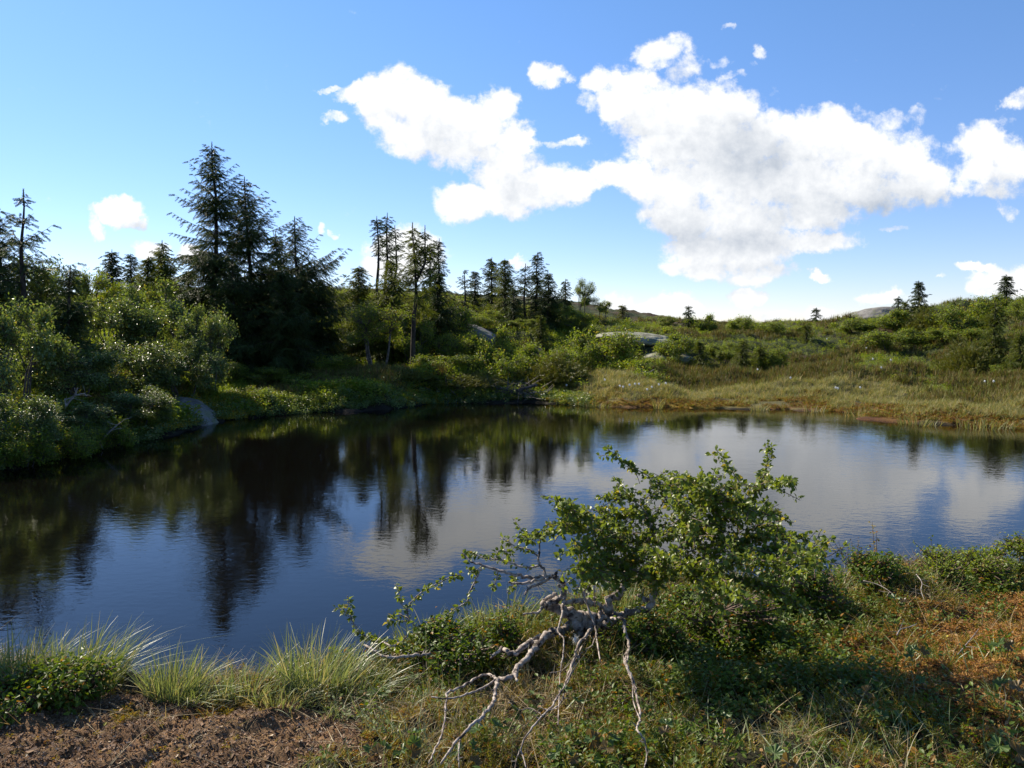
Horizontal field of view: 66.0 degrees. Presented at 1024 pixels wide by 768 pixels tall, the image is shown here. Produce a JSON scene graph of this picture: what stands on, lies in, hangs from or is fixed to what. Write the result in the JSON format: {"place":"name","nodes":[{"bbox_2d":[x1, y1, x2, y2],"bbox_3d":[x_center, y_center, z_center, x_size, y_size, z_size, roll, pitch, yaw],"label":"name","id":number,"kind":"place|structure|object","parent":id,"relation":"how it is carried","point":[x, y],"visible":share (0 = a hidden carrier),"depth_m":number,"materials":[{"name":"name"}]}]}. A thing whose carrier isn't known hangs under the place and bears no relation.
{"place":"outdoors","nodes":[
{"label":"outdoors","id":0,"kind":"place"},
{"bbox_2d":[16,398,115,437],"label":"shore bush","id":1,"kind":"object","parent":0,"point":[82,413],"visible":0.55,"depth_m":14.54,"materials":[{"name":"green plant"}]},
{"bbox_2d":[0,402,1023,678],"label":"water","id":2,"kind":"structure","parent":0,"point":[250,532],"depth_m":9.95,"materials":[{"name":"blue liquid"}]},
{"bbox_2d":[0,288,1023,767],"bbox_3d":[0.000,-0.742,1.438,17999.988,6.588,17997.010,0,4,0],"label":"ground","id":3,"kind":"structure","parent":0,"point":[124,732],"depth_m":3.61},
{"bbox_2d":[0,211,40,368],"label":"old spruce tree","id":4,"kind":"object","parent":3,"relation":"on","point":[7,257],"visible":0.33,"depth_m":19.29,"materials":[{"name":"green plant"}]},
{"bbox_2d":[0,422,60,468],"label":"bush","id":5,"kind":"object","parent":3,"relation":"on","point":[15,451],"visible":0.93,"depth_m":12.64,"materials":[{"name":"green plant"}]},
{"bbox_2d":[0,392,66,446],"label":"shore bush","id":6,"kind":"object","parent":3,"relation":"on","point":[25,409],"visible":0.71,"depth_m":12.95,"materials":[{"name":"green plant"}]},
{"bbox_2d":[0,292,79,422],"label":"shore bush","id":7,"kind":"object","parent":3,"relation":"on","point":[44,350],"visible":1,"depth_m":14.89,"materials":[{"name":"green plant"}]},
{"bbox_2d":[0,253,83,333],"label":"shore bush","id":8,"kind":"object","parent":3,"relation":"on","point":[44,296],"visible":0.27,"depth_m":19.62,"materials":[{"name":"green plant"}]},
{"bbox_2d":[0,188,86,364],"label":"old spruce tree","id":9,"kind":"object","parent":3,"relation":"on","point":[21,285],"visible":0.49,"depth_m":18.36,"materials":[{"name":"green plant"}]},
{"bbox_2d":[0,617,97,681],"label":"grass tussock","id":10,"kind":"object","parent":3,"relation":"on","point":[7,661],"depth_m":4.06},
{"bbox_2d":[0,331,133,397],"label":"shore bush","id":11,"kind":"object","parent":3,"relation":"on","point":[89,378],"visible":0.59,"depth_m":16.25,"materials":[{"name":"green plant"}]},
{"bbox_2d":[26,266,107,393],"bbox_3d":[-9.920,-0.906,17.503,1.661,3.425,1.726,-2,5,-32],"label":"old spruce tree","id":12,"kind":"object","parent":3,"relation":"on","point":[76,315],"visible":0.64,"depth_m":17.35,"materials":[{"name":"green plant"}]},
{"bbox_2d":[47,422,104,459],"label":"bush","id":13,"kind":"object","parent":3,"relation":"on","point":[76,444],"visible":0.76,"depth_m":13.50,"materials":[{"name":"green plant"}]},
{"bbox_2d":[49,293,151,375],"bbox_3d":[-10.838,-1.039,20.537,2.876,2.645,2.966,-1,4,-18],"label":"shore bush","id":14,"kind":"object","parent":3,"relation":"on","point":[117,315],"visible":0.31,"depth_m":20.43,"materials":[{"name":"green plant"}]},
{"bbox_2d":[72,266,128,337],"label":"scrub bush","id":15,"kind":"object","parent":3,"relation":"on","point":[99,285],"visible":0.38,"depth_m":26.69,"materials":[{"name":"green plant"}]},
{"bbox_2d":[80,414,138,447],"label":"bush","id":16,"kind":"object","parent":3,"relation":"on","point":[123,436],"visible":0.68,"depth_m":14.87,"materials":[{"name":"green plant"}]},
{"bbox_2d":[92,249,135,312],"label":"spruce tree","id":17,"kind":"object","parent":3,"relation":"on","point":[112,270],"visible":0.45,"depth_m":31.67,"materials":[{"name":"green plant"}]},
{"bbox_2d":[3,615,232,688],"bbox_3d":[-2.023,1.396,4.080,1.091,0.367,0.788,-2,5,-31],"label":"grass tussock","id":18,"kind":"object","parent":3,"relation":"on","point":[98,659],"depth_m":4.08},
{"bbox_2d":[67,338,181,396],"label":"shore bush","id":19,"kind":"object","parent":3,"relation":"on","point":[157,375],"visible":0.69,"depth_m":18.46,"materials":[{"name":"green plant"}]},
{"bbox_2d":[99,385,178,427],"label":"shore bush","id":20,"kind":"object","parent":3,"relation":"on","point":[160,401],"visible":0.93,"depth_m":16.28,"materials":[{"name":"green plant"}]},
{"bbox_2d":[109,256,170,340],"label":"spruce tree","id":21,"kind":"object","parent":3,"relation":"on","point":[148,268],"visible":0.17,"depth_m":29.20,"materials":[{"name":"green plant"}]},
{"bbox_2d":[105,273,208,368],"bbox_3d":[-9.637,-1.280,21.471,2.792,3.563,3.142,-2,5,-33],"label":"shore bush","id":22,"kind":"object","parent":3,"relation":"on","point":[148,324],"visible":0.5,"depth_m":21.20,"materials":[{"name":"green plant"}]},
{"bbox_2d":[135,240,183,297],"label":"spruce tree","id":23,"kind":"object","parent":3,"relation":"on","point":[167,269],"visible":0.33,"depth_m":30.40,"materials":[{"name":"green plant"}]},
{"bbox_2d":[130,337,224,396],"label":"shore bush","id":24,"kind":"object","parent":3,"relation":"on","point":[205,367],"visible":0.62,"depth_m":19.37,"materials":[{"name":"green plant"}]},
{"bbox_2d":[119,636,243,703],"bbox_3d":[-1.600,1.445,3.944,0.639,0.309,0.619,0,4,0],"label":"grass tussock","id":25,"kind":"object","parent":3,"relation":"on","point":[155,688],"depth_m":3.88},
{"bbox_2d":[169,397,218,425],"bbox_3d":[-7.718,0.943,19.126,1.567,1.249,2.210,-1,4,-20],"label":"shore boulder","id":26,"kind":"object","parent":3,"relation":"on","point":[206,411],"visible":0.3,"depth_m":18.85,"materials":[{"name":"stone"}]},
{"bbox_2d":[0,690,395,767],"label":"peat litter","id":27,"kind":"object","parent":3,"relation":"on","point":[111,745],"visible":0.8,"depth_m":3.37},
{"bbox_2d":[0,647,88,728],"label":"bilberry bush","id":28,"kind":"object","parent":27,"relation":"on","point":[7,685],"visible":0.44,"depth_m":3.70,"materials":[{"name":"green plant"}]},
{"bbox_2d":[8,645,125,714],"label":"bilberry bush","id":29,"kind":"object","parent":27,"relation":"on","point":[72,692],"visible":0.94,"depth_m":3.67,"materials":[{"name":"green plant"}]},
{"bbox_2d":[172,301,239,390],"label":"shore bush","id":30,"kind":"object","parent":3,"relation":"on","point":[216,330],"visible":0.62,"depth_m":20.63,"materials":[{"name":"green plant"}]},
{"bbox_2d":[141,142,271,367],"bbox_3d":[-9.705,-3.790,26.597,5.130,8.745,5.141,1,4,18],"label":"spruce tree","id":31,"kind":"object","parent":3,"relation":"on","point":[206,264],"visible":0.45,"depth_m":26.43,"materials":[{"name":"green plant"}]},
{"bbox_2d":[168,669,256,707],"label":"grass tussock","id":32,"kind":"object","parent":3,"relation":"on","point":[189,697],"depth_m":3.80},
{"bbox_2d":[181,260,295,383],"bbox_3d":[-8.796,-1.591,25.499,3.625,4.879,4.466,-3,5,-33],"label":"spruce tree","id":33,"kind":"object","parent":3,"relation":"on","point":[235,352],"visible":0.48,"depth_m":25.30,"materials":[{"name":"green plant"}]},
{"bbox_2d":[204,176,320,365],"bbox_3d":[-8.924,-3.189,27.573,4.616,8.042,5.395,0,4,0],"label":"spruce tree","id":34,"kind":"object","parent":3,"relation":"on","point":[262,293],"visible":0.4,"depth_m":27.24,"materials":[{"name":"green plant"}]},
{"bbox_2d":[199,645,327,708],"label":"grass tussock","id":35,"kind":"object","parent":3,"relation":"on","point":[241,688],"depth_m":3.87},
{"bbox_2d":[229,270,331,384],"bbox_3d":[-7.427,-1.708,26.003,3.558,4.012,3.596,2,4,27],"label":"spruce tree","id":36,"kind":"object","parent":3,"relation":"on","point":[286,356],"visible":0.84,"depth_m":25.48,"materials":[{"name":"green plant"}]},
{"bbox_2d":[248,670,337,715],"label":"grass tussock","id":37,"kind":"object","parent":3,"relation":"on","point":[266,699],"depth_m":3.75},
{"bbox_2d":[0,369,595,469],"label":"shore plants","id":38,"kind":"object","parent":3,"relation":"on","point":[161,429],"visible":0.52,"depth_m":21.52,"materials":[{"name":"green plant"}]},
{"bbox_2d":[262,217,361,367],"bbox_3d":[-7.389,-2.824,28.154,4.480,6.331,4.456,0,4,0],"label":"spruce tree","id":39,"kind":"object","parent":3,"relation":"on","point":[314,271],"visible":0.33,"depth_m":27.89,"materials":[{"name":"green plant"}]},
{"bbox_2d":[245,619,411,700],"bbox_3d":[-0.946,1.400,4.000,0.806,0.398,0.805,-4,5,-45],"label":"grass tussock","id":40,"kind":"object","parent":3,"relation":"on","point":[302,667],"depth_m":3.97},
{"bbox_2d":[305,351,357,371],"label":"bush","id":41,"kind":"object","parent":3,"relation":"on","point":[336,361],"visible":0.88,"depth_m":25.75,"materials":[{"name":"green plant"}]},
{"bbox_2d":[306,278,359,364],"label":"spruce tree","id":42,"kind":"object","parent":3,"relation":"on","point":[334,336],"visible":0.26,"depth_m":28.83,"materials":[{"name":"green plant"}]},
{"bbox_2d":[335,266,384,354],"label":"spruce tree","id":43,"kind":"object","parent":3,"relation":"on","point":[357,283],"visible":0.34,"depth_m":30.65,"materials":[{"name":"green plant"}]},
{"bbox_2d":[148,365,597,431],"bbox_3d":[-3.896,0.193,22.390,13.096,1.184,6.234,-3,5,-35],"label":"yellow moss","id":44,"kind":"object","parent":3,"relation":"on","point":[233,411],"visible":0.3,"depth_m":20.22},
{"bbox_2d":[339,299,413,364],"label":"birch tree","id":45,"kind":"object","parent":3,"relation":"on","point":[362,320],"visible":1,"depth_m":25.80,"materials":[{"name":"green plant"}]},
{"bbox_2d":[369,216,387,315],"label":"thin spruce","id":46,"kind":"object","parent":3,"relation":"on","point":[376,228],"visible":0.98,"depth_m":33.72,"materials":[{"name":"green plant"}]},
{"bbox_2d":[311,655,450,706],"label":"grass tussock","id":47,"kind":"object","parent":3,"relation":"on","point":[351,691],"depth_m":3.91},
{"bbox_2d":[349,257,439,365],"bbox_3d":[-4.550,-2.507,30.156,3.623,4.587,3.471,-2,4,-29],"label":"spruce tree","id":48,"kind":"object","parent":3,"relation":"on","point":[388,287],"visible":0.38,"depth_m":29.64,"materials":[{"name":"green plant"}]},
{"bbox_2d":[392,728,424,766],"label":"cloudberry plant","id":49,"kind":"object","parent":3,"relation":"on","point":[413,741],"visible":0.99,"depth_m":3.12,"materials":[{"name":"green plant"}]},
{"bbox_2d":[382,223,439,365],"bbox_3d":[-3.331,-2.727,26.960,2.093,5.542,1.864,-1,4,-17],"label":"bare stemmed spruce","id":50,"kind":"object","parent":3,"relation":"on","point":[416,270],"visible":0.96,"depth_m":26.77,"materials":[{"name":"green plant"}]},
{"bbox_2d":[390,316,436,365],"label":"scrub bush","id":51,"kind":"object","parent":3,"relation":"on","point":[424,340],"visible":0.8,"depth_m":28.77,"materials":[{"name":"green plant"}]},
{"bbox_2d":[394,274,474,359],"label":"spruce tree","id":52,"kind":"object","parent":3,"relation":"on","point":[441,321],"visible":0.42,"depth_m":29.70,"materials":[{"name":"green plant"}]},
{"bbox_2d":[407,352,478,367],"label":"bush","id":53,"kind":"object","parent":3,"relation":"on","point":[458,359],"visible":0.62,"depth_m":26.28,"materials":[{"name":"green plant"}]},
{"bbox_2d":[405,606,485,683],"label":"bilberry bush","id":54,"kind":"object","parent":3,"relation":"on","point":[437,632],"visible":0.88,"depth_m":4.16,"materials":[{"name":"green plant"}]},
{"bbox_2d":[421,295,482,337],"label":"scrub bush","id":55,"kind":"object","parent":3,"relation":"on","point":[463,322],"visible":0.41,"depth_m":30.67,"materials":[{"name":"green plant"}]},
{"bbox_2d":[431,330,479,363],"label":"scrub bush","id":56,"kind":"object","parent":3,"relation":"on","point":[452,347],"visible":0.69,"depth_m":28.02,"materials":[{"name":"green plant"}]},
{"bbox_2d":[428,371,511,387],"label":"juniper bush","id":57,"kind":"object","parent":3,"relation":"on","point":[477,380],"visible":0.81,"depth_m":24.69,"materials":[{"name":"green plant"}]},
{"bbox_2d":[472,258,501,309],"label":"sparse spruce","id":58,"kind":"object","parent":3,"relation":"on","point":[490,264],"visible":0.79,"depth_m":39.68,"materials":[{"name":"green plant"}]},
{"bbox_2d":[459,323,518,370],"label":"bush","id":59,"kind":"object","parent":3,"relation":"on","point":[502,337],"visible":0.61,"depth_m":27.91,"materials":[{"name":"green plant"}]},
{"bbox_2d":[427,371,554,402],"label":"fallen dead spruce","id":60,"kind":"object","parent":3,"relation":"on","point":[525,388],"visible":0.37,"depth_m":24.51,"materials":[{"name":"plant"}]},
{"bbox_2d":[461,345,528,385],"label":"bush","id":61,"kind":"object","parent":3,"relation":"on","point":[504,368],"visible":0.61,"depth_m":26.02,"materials":[{"name":"green plant"}]},
{"bbox_2d":[447,583,552,637],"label":"grass tussock","id":62,"kind":"object","parent":3,"relation":"on","point":[490,615],"depth_m":4.93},
{"bbox_2d":[480,258,526,323],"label":"spruce tree","id":63,"kind":"object","parent":3,"relation":"on","point":[502,289],"visible":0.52,"depth_m":37.62,"materials":[{"name":"green plant"}]},
{"bbox_2d":[0,537,1023,767],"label":"dry grass","id":64,"kind":"structure","parent":3,"relation":"on","point":[501,696],"depth_m":3.65,"materials":[{"name":"plant"}]},
{"bbox_2d":[0,287,1023,450],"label":"undergrowth","id":65,"kind":"object","parent":3,"relation":"on","point":[334,386],"visible":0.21,"depth_m":25.03,"materials":[{"name":"green plant"}]},
{"bbox_2d":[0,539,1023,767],"bbox_3d":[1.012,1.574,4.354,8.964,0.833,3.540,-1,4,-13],"label":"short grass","id":66,"kind":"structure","parent":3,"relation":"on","point":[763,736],"depth_m":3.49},
{"bbox_2d":[1,544,1023,767],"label":"crowberry","id":67,"kind":"object","parent":3,"relation":"on","point":[691,710],"visible":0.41,"depth_m":3.76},
{"bbox_2d":[3,286,1023,433],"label":"heather","id":68,"kind":"object","parent":3,"relation":"on","point":[820,370],"visible":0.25,"depth_m":27.48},
{"bbox_2d":[492,288,535,326],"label":"sparse spruce","id":69,"kind":"object","parent":3,"relation":"on","point":[513,307],"visible":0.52,"depth_m":36.23,"materials":[{"name":"green plant"}]},
{"bbox_2d":[5,558,1023,767],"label":"green moss","id":70,"kind":"object","parent":3,"relation":"on","point":[223,709],"visible":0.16,"depth_m":3.57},
{"bbox_2d":[446,605,536,678],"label":"bilberry bush","id":71,"kind":"object","parent":70,"relation":"on","point":[505,632],"visible":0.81,"depth_m":4.30,"materials":[{"name":"green plant"}]},
{"bbox_2d":[598,602,696,662],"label":"bilberry bush","id":72,"kind":"object","parent":70,"relation":"on","point":[641,625],"visible":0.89,"depth_m":4.39,"materials":[{"name":"green plant"}]},
{"bbox_2d":[522,252,553,318],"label":"spruce tree","id":73,"kind":"object","parent":3,"relation":"on","point":[538,283],"visible":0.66,"depth_m":38.70,"materials":[{"name":"green plant"}]},
{"bbox_2d":[528,315,554,351],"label":"spruce","id":74,"kind":"object","parent":3,"relation":"on","point":[538,330],"visible":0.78,"depth_m":32.85,"materials":[{"name":"green plant"}]},
{"bbox_2d":[516,339,577,373],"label":"bush","id":75,"kind":"object","parent":3,"relation":"on","point":[532,349],"visible":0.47,"depth_m":27.48,"materials":[{"name":"green plant"}]},
{"bbox_2d":[528,273,568,333],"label":"spruce tree","id":76,"kind":"object","parent":3,"relation":"on","point":[548,303],"visible":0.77,"depth_m":37.19,"materials":[{"name":"green plant"}]},
{"bbox_2d":[511,344,593,389],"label":"juniper bush","id":77,"kind":"object","parent":3,"relation":"on","point":[557,374],"visible":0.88,"depth_m":25.91,"materials":[{"name":"green plant"}]},
{"bbox_2d":[558,309,594,332],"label":"scrub bush","id":78,"kind":"object","parent":3,"relation":"on","point":[583,318],"visible":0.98,"depth_m":36.50,"materials":[{"name":"green plant"}]},
{"bbox_2d":[513,561,648,624],"bbox_3d":[0.451,1.351,4.954,1.018,0.402,0.846,0,4,0],"label":"grass tussock","id":79,"kind":"object","parent":3,"relation":"on","point":[614,605],"depth_m":4.97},
{"bbox_2d":[573,276,599,312],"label":"birch tree","id":80,"kind":"object","parent":3,"relation":"on","point":[585,300],"visible":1,"depth_m":39.64,"materials":[{"name":"green plant"}]},
{"bbox_2d":[332,439,849,767],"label":"gnarled birch","id":81,"kind":"object","parent":3,"relation":"on","point":[594,568],"visible":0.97,"depth_m":4.22,"materials":[{"name":"green plant"}]},
{"bbox_2d":[561,323,645,368],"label":"bush","id":82,"kind":"object","parent":3,"relation":"on","point":[619,345],"visible":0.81,"depth_m":29.92,"materials":[{"name":"green plant"}]},
{"bbox_2d":[301,547,1023,767],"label":"bilberry","id":83,"kind":"object","parent":3,"relation":"on","point":[779,676],"visible":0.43,"depth_m":3.84,"materials":[{"name":"green plant"}]},
{"bbox_2d":[652,331,702,357],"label":"bush","id":84,"kind":"object","parent":3,"relation":"on","point":[680,345],"visible":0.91,"depth_m":31.86,"materials":[{"name":"green plant"}]},
{"bbox_2d":[396,547,1023,767],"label":"bilberry","id":85,"kind":"object","parent":3,"relation":"on","point":[597,758],"visible":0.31,"depth_m":4.01,"materials":[{"name":"green plant"}]},
{"bbox_2d":[703,341,742,365],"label":"scrub bush","id":86,"kind":"object","parent":3,"relation":"on","point":[716,352],"visible":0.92,"depth_m":32.96,"materials":[{"name":"green plant"}]},
{"bbox_2d":[658,578,788,653],"bbox_3d":[1.238,1.373,4.643,0.727,0.516,0.725,0,4,0],"label":"bilberry bush","id":87,"kind":"object","parent":3,"relation":"on","point":[703,616],"visible":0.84,"depth_m":4.53,"materials":[{"name":"green plant"}]},
{"bbox_2d":[751,342,791,369],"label":"bush","id":88,"kind":"object","parent":3,"relation":"on","point":[773,355],"visible":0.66,"depth_m":31.05,"materials":[{"name":"green plant"}]},
{"bbox_2d":[539,382,1023,428],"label":"bog moss","id":89,"kind":"object","parent":3,"relation":"on","point":[721,403],"visible":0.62,"depth_m":21.70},
{"bbox_2d":[554,365,1023,420],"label":"sedge","id":90,"kind":"object","parent":3,"relation":"on","point":[840,394],"visible":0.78,"depth_m":24.09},
{"bbox_2d":[758,565,852,619],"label":"bilberry bush","id":91,"kind":"object","parent":3,"relation":"on","point":[810,589],"visible":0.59,"depth_m":4.88,"materials":[{"name":"green plant"}]},
{"bbox_2d":[826,316,888,332],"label":"bush","id":92,"kind":"object","parent":3,"relation":"on","point":[861,325],"visible":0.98,"depth_m":37.10,"materials":[{"name":"green plant"}]},
{"bbox_2d":[841,543,907,593],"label":"bilberry bush","id":93,"kind":"object","parent":3,"relation":"on","point":[883,568],"visible":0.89,"depth_m":5.34,"materials":[{"name":"green plant"}]},
{"bbox_2d":[852,328,930,349],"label":"bush","id":94,"kind":"object","parent":3,"relation":"on","point":[904,337],"visible":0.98,"depth_m":33.41,"materials":[{"name":"green plant"}]},
{"bbox_2d":[868,308,927,329],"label":"bush","id":95,"kind":"object","parent":3,"relation":"on","point":[890,317],"visible":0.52,"depth_m":37.47,"materials":[{"name":"green plant"}]},
{"bbox_2d":[787,582,1023,767],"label":"sphagnum moss","id":96,"kind":"object","parent":3,"relation":"on","point":[959,671],"visible":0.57,"depth_m":4.18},
{"bbox_2d":[894,298,961,343],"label":"juniper bush","id":97,"kind":"object","parent":3,"relation":"on","point":[923,324],"visible":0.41,"depth_m":36.75,"materials":[{"name":"green plant"}]},
{"bbox_2d":[919,326,985,341],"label":"bush","id":98,"kind":"object","parent":3,"relation":"on","point":[937,334],"visible":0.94,"depth_m":32.60,"materials":[{"name":"green plant"}]},
{"bbox_2d":[921,300,999,331],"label":"bush","id":99,"kind":"object","parent":3,"relation":"on","point":[951,316],"visible":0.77,"depth_m":35.43,"materials":[{"name":"green plant"}]},
{"bbox_2d":[910,544,1022,592],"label":"willow bush","id":100,"kind":"object","parent":3,"relation":"on","point":[990,567],"visible":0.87,"depth_m":5.61,"materials":[{"name":"green plant"}]},
{"bbox_2d":[930,336,1003,373],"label":"juniper bush","id":101,"kind":"object","parent":3,"relation":"on","point":[961,358],"visible":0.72,"depth_m":28.11,"materials":[{"name":"green plant"}]},
{"bbox_2d":[966,302,1016,363],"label":"spruce","id":102,"kind":"object","parent":3,"relation":"on","point":[998,342],"visible":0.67,"depth_m":28.83,"materials":[{"name":"green plant"}]},
{"bbox_2d":[967,292,1023,317],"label":"bush","id":103,"kind":"object","parent":3,"relation":"on","point":[982,304],"visible":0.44,"depth_m":35.78,"materials":[{"name":"green plant"}]},
{"bbox_2d":[978,531,1023,575],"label":"willow bush","id":104,"kind":"object","parent":3,"relation":"on","point":[1009,545],"visible":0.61,"depth_m":5.93,"materials":[{"name":"green plant"}]},
{"bbox_2d":[987,735,1023,765],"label":"cloudberry plant","id":105,"kind":"object","parent":3,"relation":"on","point":[994,742],"visible":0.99,"depth_m":3.02,"materials":[{"name":"green plant"}]},
{"bbox_2d":[994,332,1023,370],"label":"spruce","id":106,"kind":"object","parent":3,"relation":"on","point":[1018,360],"visible":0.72,"depth_m":26.95,"materials":[{"name":"green plant"}]},
{"bbox_2d":[0,0,1023,321],"label":"sky","id":107,"kind":"structure","parent":0,"point":[763,160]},
{"bbox_2d":[9,561,1023,767],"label":"fallen leaves","id":108,"kind":"object","parent":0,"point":[763,766],"visible":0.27,"depth_m":3.71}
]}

